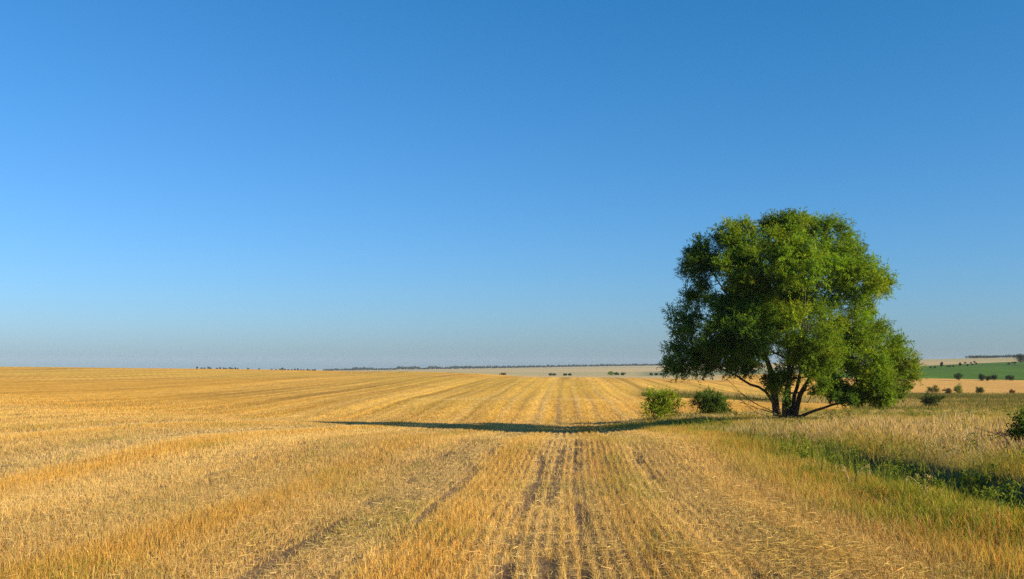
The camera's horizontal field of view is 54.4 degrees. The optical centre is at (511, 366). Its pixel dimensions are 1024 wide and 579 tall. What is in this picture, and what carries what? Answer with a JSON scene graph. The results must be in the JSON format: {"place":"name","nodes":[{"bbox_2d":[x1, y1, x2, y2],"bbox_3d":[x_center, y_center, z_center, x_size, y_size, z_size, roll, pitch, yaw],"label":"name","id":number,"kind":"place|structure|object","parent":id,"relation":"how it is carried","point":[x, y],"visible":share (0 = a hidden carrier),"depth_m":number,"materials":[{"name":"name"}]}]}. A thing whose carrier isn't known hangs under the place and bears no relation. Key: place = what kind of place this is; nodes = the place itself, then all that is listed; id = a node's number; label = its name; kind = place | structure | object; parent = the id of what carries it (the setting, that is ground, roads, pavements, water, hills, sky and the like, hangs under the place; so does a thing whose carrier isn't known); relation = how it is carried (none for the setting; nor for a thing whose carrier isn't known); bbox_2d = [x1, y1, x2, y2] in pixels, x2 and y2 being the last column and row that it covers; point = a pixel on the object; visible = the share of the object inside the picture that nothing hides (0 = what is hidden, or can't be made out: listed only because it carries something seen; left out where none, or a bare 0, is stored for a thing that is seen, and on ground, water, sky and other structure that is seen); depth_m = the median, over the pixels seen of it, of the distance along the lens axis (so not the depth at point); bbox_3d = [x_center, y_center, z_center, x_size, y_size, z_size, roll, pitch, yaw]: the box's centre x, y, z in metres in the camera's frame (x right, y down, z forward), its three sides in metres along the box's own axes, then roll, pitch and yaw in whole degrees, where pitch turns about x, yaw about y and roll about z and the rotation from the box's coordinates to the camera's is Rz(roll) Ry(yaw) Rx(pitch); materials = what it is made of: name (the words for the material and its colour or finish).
{"place":"outdoors","nodes":[
{"label":"outdoors","id":0,"kind":"place"},
{"bbox_2d":[0,357,1023,578],"bbox_3d":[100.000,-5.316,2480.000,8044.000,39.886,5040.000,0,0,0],"label":"ground","id":1,"kind":"structure","parent":0,"point":[595,386],"depth_m":78.03,"materials":[{"name":"yellow plant"}]},
{"bbox_2d":[323,363,661,370],"bbox_3d":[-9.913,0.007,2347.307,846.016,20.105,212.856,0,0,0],"label":"distant woods","id":2,"kind":"object","parent":1,"relation":"on","point":[458,367],"visible":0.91,"depth_m":2307.67,"materials":[{"name":"green plant"}]},
{"bbox_2d":[0,429,1021,578],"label":"loose straw","id":3,"kind":"object","parent":1,"relation":"on","point":[826,534],"visible":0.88,"depth_m":11.59,"materials":[{"name":"beige plant"}]},
{"bbox_2d":[0,392,1023,578],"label":"stubble","id":4,"kind":"object","parent":1,"relation":"on","point":[218,510],"visible":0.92,"depth_m":15.76,"materials":[{"name":"yellow plant"}]},
{"bbox_2d":[637,384,688,419],"bbox_3d":[9.129,2.276,60.866,3.141,2.445,2.693,0,0,0],"label":"bush","id":5,"kind":"object","parent":1,"relation":"on","point":[659,407],"visible":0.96,"depth_m":60.54,"materials":[{"name":"green plant"}]},
{"bbox_2d":[688,385,733,415],"bbox_3d":[12.294,2.224,61.179,3.023,2.259,2.847,0,0,0],"label":"bush","id":6,"kind":"object","parent":1,"relation":"on","point":[710,402],"visible":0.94,"depth_m":60.59,"materials":[{"name":"green plant"}]},
{"bbox_2d":[656,206,927,418],"bbox_3d":[13.927,-2.711,49.981,11.944,11.046,10.206,0,0,-40],"label":"willow tree","id":7,"kind":"object","parent":1,"relation":"on","point":[751,307],"visible":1,"depth_m":48.11,"materials":[{"name":"green plant"}]},
{"bbox_2d":[620,403,1023,498],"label":"meadow grass","id":8,"kind":"structure","parent":1,"relation":"on","point":[953,432],"depth_m":28.44,"materials":[{"name":"beige plant"}]},
{"bbox_2d":[641,386,1023,409],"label":"rough grass","id":9,"kind":"structure","parent":1,"relation":"on","point":[987,399],"depth_m":124.04,"materials":[{"name":"plant"}]},
{"bbox_2d":[658,417,1023,544],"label":"ditch weeds","id":10,"kind":"object","parent":1,"relation":"on","point":[985,493],"visible":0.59,"depth_m":19.76,"materials":[{"name":"green plant"}]},
{"bbox_2d":[832,464,870,482],"bbox_3d":[6.143,1.980,18.006,0.703,0.436,0.242,0,0,0],"label":"dry weed","id":11,"kind":"object","parent":1,"relation":"on","point":[834,472],"visible":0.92,"depth_m":18.01,"materials":[{"name":"beige plant"}]},
{"bbox_2d":[904,473,932,495],"bbox_3d":[6.341,1.867,15.517,0.489,0.419,0.236,0,0,13],"label":"dry weed","id":12,"kind":"object","parent":1,"relation":"on","point":[905,480],"visible":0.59,"depth_m":15.50,"materials":[{"name":"beige plant"}]},
{"bbox_2d":[917,391,946,406],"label":"bush","id":13,"kind":"object","parent":1,"relation":"on","point":[928,400],"visible":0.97,"depth_m":98.57,"materials":[{"name":"green plant"}]},
{"bbox_2d":[925,385,939,392],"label":"shrub","id":14,"kind":"object","parent":1,"relation":"on","point":[932,389],"visible":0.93,"depth_m":198.99,"materials":[{"name":"green plant"}]},
{"bbox_2d":[941,387,952,392],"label":"sapling","id":15,"kind":"object","parent":1,"relation":"on","point":[948,390],"visible":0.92,"depth_m":194.05,"materials":[{"name":"green plant"}]},
{"bbox_2d":[952,383,962,392],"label":"sapling","id":16,"kind":"object","parent":1,"relation":"on","point":[957,388],"visible":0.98,"depth_m":194.13,"materials":[{"name":"green plant"}]},
{"bbox_2d":[954,372,963,380],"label":"tree","id":17,"kind":"object","parent":1,"relation":"on","point":[957,375],"visible":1,"depth_m":302.45,"materials":[{"name":"green plant"}]},
{"bbox_2d":[975,387,984,392],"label":"bush","id":18,"kind":"object","parent":1,"relation":"on","point":[978,390],"visible":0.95,"depth_m":199.30,"materials":[{"name":"green plant"}]},
{"bbox_2d":[978,373,986,379],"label":"tree","id":19,"kind":"object","parent":1,"relation":"on","point":[981,377],"visible":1,"depth_m":303.46,"materials":[{"name":"green plant"}]},
{"bbox_2d":[965,354,1017,357],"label":"hilltop woods","id":20,"kind":"object","parent":1,"relation":"on","point":[991,356],"visible":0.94,"depth_m":1342.05,"materials":[{"name":"green plant"}]},
{"bbox_2d":[990,374,997,379],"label":"tree","id":21,"kind":"object","parent":1,"relation":"on","point":[993,377],"visible":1,"depth_m":305.34,"materials":[{"name":"green plant"}]},
{"bbox_2d":[975,419,1017,450],"bbox_3d":[10.468,1.507,21.509,0.942,0.804,0.306,0,0,9],"label":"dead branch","id":22,"kind":"object","parent":1,"relation":"on","point":[1002,435],"visible":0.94,"depth_m":21.48,"materials":[{"name":"wood"}]},
{"bbox_2d":[1004,375,1014,380],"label":"tree","id":23,"kind":"object","parent":1,"relation":"on","point":[1011,377],"visible":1,"depth_m":307.96,"materials":[{"name":"green plant"}]},
{"bbox_2d":[1000,401,1023,450],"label":"bush","id":24,"kind":"object","parent":1,"relation":"on","point":[1019,427],"visible":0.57,"depth_m":23.05,"materials":[{"name":"green plant"}]},
{"bbox_2d":[1014,353,1023,362],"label":"tree","id":25,"kind":"object","parent":1,"relation":"on","point":[1020,358],"visible":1,"depth_m":575.68,"materials":[{"name":"green plant"}]},
{"bbox_2d":[0,0,1023,369],"label":"sky","id":26,"kind":"structure","parent":0,"point":[187,184],"materials":[{"name":"blue"}]},
{"bbox_2d":[591,420,1023,578],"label":"margin grass","id":27,"kind":"structure","parent":0,"point":[913,500],"depth_m":15.00,"materials":[{"name":"green plant"}]}
]}

